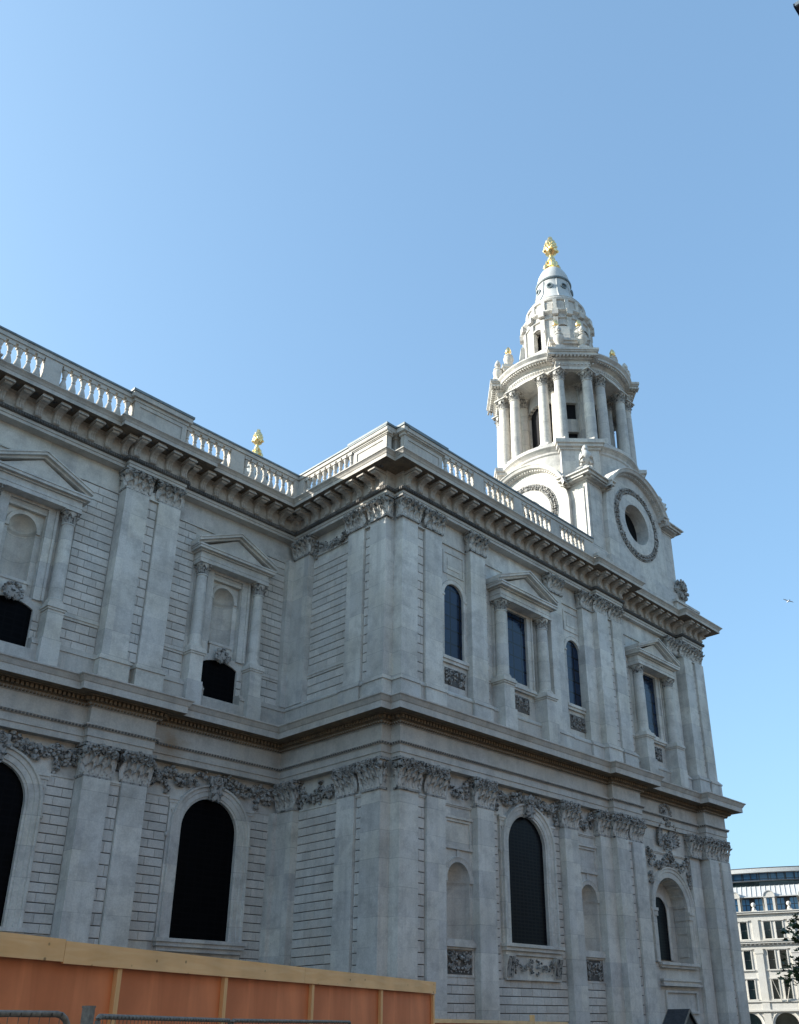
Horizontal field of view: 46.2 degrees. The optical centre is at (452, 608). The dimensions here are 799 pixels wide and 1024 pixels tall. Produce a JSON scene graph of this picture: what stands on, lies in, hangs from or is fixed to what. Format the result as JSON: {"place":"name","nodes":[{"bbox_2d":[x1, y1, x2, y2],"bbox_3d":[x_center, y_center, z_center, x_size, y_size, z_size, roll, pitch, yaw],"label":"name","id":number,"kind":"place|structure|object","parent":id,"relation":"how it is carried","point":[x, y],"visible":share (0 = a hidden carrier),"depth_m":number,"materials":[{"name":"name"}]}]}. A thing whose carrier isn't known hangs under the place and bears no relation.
{"place":"outdoors","nodes":[
{"label":"outdoors","id":0,"kind":"place"},
{"bbox_2d":[0,236,750,1023],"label":"cathedral","id":1,"kind":"structure","parent":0,"point":[392,700],"depth_m":48.61,"materials":[{"name":"stone"}]},
{"bbox_2d":[0,730,50,933],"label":"window","id":2,"kind":"structure","parent":1,"relation":"in","point":[22,788],"depth_m":38.79,"materials":[{"name":"stone"}]},
{"bbox_2d":[152,775,253,954],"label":"window","id":3,"kind":"structure","parent":1,"relation":"in","point":[201,902],"depth_m":44.66,"materials":[{"name":"stone"}]},
{"bbox_2d":[442,549,469,670],"bbox_3d":[-0.077,0.085,51.514,0.750,6.730,2.300,-21,-31,38],"label":"window","id":4,"kind":"structure","parent":1,"relation":"in","point":[454,603],"depth_m":51.34,"materials":[{"name":"stone"}]},
{"bbox_2d":[486,571,560,743],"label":"pedimented window","id":5,"kind":"structure","parent":1,"relation":"in","point":[520,593],"depth_m":54.45,"materials":[{"name":"stone"}]},
{"bbox_2d":[497,795,564,981],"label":"window","id":6,"kind":"structure","parent":1,"relation":"in","point":[531,947],"depth_m":49.05,"materials":[{"name":"stone"}]},
{"bbox_2d":[562,609,585,714],"bbox_3d":[7.500,3.426,59.100,0.750,6.730,2.220,-21,-31,38],"label":"window","id":7,"kind":"structure","parent":1,"relation":"in","point":[573,675],"depth_m":58.89,"materials":[{"name":"stone"}]},
{"bbox_2d":[624,638,688,788],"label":"pedimented window","id":8,"kind":"structure","parent":1,"relation":"in","point":[655,660],"depth_m":64.22,"materials":[{"name":"stone"}]},
{"bbox_2d":[0,0,798,868],"label":"sky","id":9,"kind":"structure","parent":0,"point":[313,226],"materials":[{"name":"blue"}]},
{"bbox_2d":[731,866,798,1023],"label":"office building","id":10,"kind":"structure","parent":0,"point":[767,902],"depth_m":109.28,"materials":[{"name":"white stone"}]},
{"bbox_2d":[740,923,748,939],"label":"window","id":11,"kind":"structure","parent":10,"relation":"in","point":[743,926],"depth_m":110.45,"materials":[{"name":"black glass"}]},
{"bbox_2d":[742,900,749,911],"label":"window","id":12,"kind":"structure","parent":10,"relation":"in","point":[745,903],"depth_m":112.11,"materials":[{"name":"blue glass"}]},
{"bbox_2d":[743,951,752,969],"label":"window","id":13,"kind":"structure","parent":10,"relation":"in","point":[747,955],"depth_m":109.11,"materials":[{"name":"black glass"}]},
{"bbox_2d":[747,980,756,999],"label":"window","id":14,"kind":"structure","parent":10,"relation":"in","point":[751,985],"depth_m":107.81,"materials":[{"name":"black glass"}]},
{"bbox_2d":[750,1013,761,1023],"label":"arched window","id":15,"kind":"structure","parent":10,"relation":"in","point":[754,1019],"depth_m":107.08,"materials":[{"name":"black glass"}]},
{"bbox_2d":[755,899,763,910],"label":"window","id":16,"kind":"structure","parent":10,"relation":"in","point":[758,902],"depth_m":111.70,"materials":[{"name":"blue glass"}]},
{"bbox_2d":[763,922,771,938],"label":"window","id":17,"kind":"structure","parent":10,"relation":"in","point":[767,927],"depth_m":109.67,"materials":[{"name":"grey glass"}]},
{"bbox_2d":[767,950,776,968],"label":"window","id":18,"kind":"structure","parent":10,"relation":"in","point":[771,955],"depth_m":108.34,"materials":[{"name":"grey glass"}]},
{"bbox_2d":[771,980,780,998],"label":"window","id":19,"kind":"structure","parent":10,"relation":"in","point":[776,996],"depth_m":107.04,"materials":[{"name":"grey glass"}]},
{"bbox_2d":[775,921,783,937],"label":"window","id":20,"kind":"structure","parent":10,"relation":"in","point":[778,924],"depth_m":109.35,"materials":[{"name":"grey glass"}]},
{"bbox_2d":[776,898,785,909],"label":"window","id":21,"kind":"structure","parent":10,"relation":"in","point":[780,901],"depth_m":110.99,"materials":[{"name":"blue glass"}]},
{"bbox_2d":[779,950,788,968],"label":"window","id":22,"kind":"structure","parent":10,"relation":"in","point":[781,951],"depth_m":108.02,"materials":[{"name":"black glass"}]},
{"bbox_2d":[775,1013,798,1023],"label":"arched window","id":23,"kind":"structure","parent":10,"relation":"in","point":[784,1018],"depth_m":106.11,"materials":[{"name":"grey glass"}]},
{"bbox_2d":[784,979,792,998],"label":"window","id":24,"kind":"structure","parent":10,"relation":"in","point":[787,990],"depth_m":106.55,"materials":[{"name":"grey glass"}]},
{"bbox_2d":[790,897,798,908],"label":"window","id":25,"kind":"structure","parent":10,"relation":"in","point":[794,902],"depth_m":110.57,"materials":[{"name":"blue glass"}]},
{"bbox_2d":[793,0,798,14],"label":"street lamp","id":26,"kind":"object","parent":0,"point":[796,6],"visible":1,"depth_m":5.03,"materials":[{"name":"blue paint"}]},
{"label":"pavement","id":27,"kind":"structure","parent":0,"visible":0},
{"bbox_2d":[0,1010,69,1023],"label":"fence","id":28,"kind":"object","parent":27,"relation":"on","point":[62,1017],"visible":1,"depth_m":5.91,"materials":[{"name":"metal"}]},
{"bbox_2d":[80,1006,95,1023],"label":"fence post","id":29,"kind":"object","parent":27,"relation":"on","point":[87,1015],"visible":1,"depth_m":6.81,"materials":[{"name":"concrete"}]},
{"bbox_2d":[95,1014,230,1023],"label":"fence","id":30,"kind":"object","parent":29,"relation":"attached to","point":[119,1017],"visible":1,"depth_m":8.03,"materials":[{"name":"metal"}]},
{"bbox_2d":[0,932,435,1023],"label":"hoarding","id":31,"kind":"object","parent":27,"relation":"on","point":[69,979],"visible":0.98,"depth_m":10.15,"materials":[{"name":"orange wood"}]},
{"bbox_2d":[231,1019,350,1023],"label":"fence","id":32,"kind":"object","parent":27,"relation":"on","point":[258,1021],"visible":1,"depth_m":11.16,"materials":[{"name":"metal"}]},
{"bbox_2d":[435,1015,567,1023],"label":"hoarding","id":33,"kind":"object","parent":27,"relation":"on","point":[466,1021],"visible":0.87,"depth_m":29.36,"materials":[{"name":"red wood"}]},
{"bbox_2d":[662,1009,697,1023],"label":"kiosk","id":34,"kind":"object","parent":27,"relation":"on","point":[679,1016],"visible":1,"depth_m":50.75,"materials":[{"name":"metal"}]},
{"bbox_2d":[776,912,798,986],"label":"tree","id":35,"kind":"object","parent":27,"relation":"on","point":[793,924],"visible":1,"depth_m":33.55,"materials":[{"name":"green plant"}]}
]}

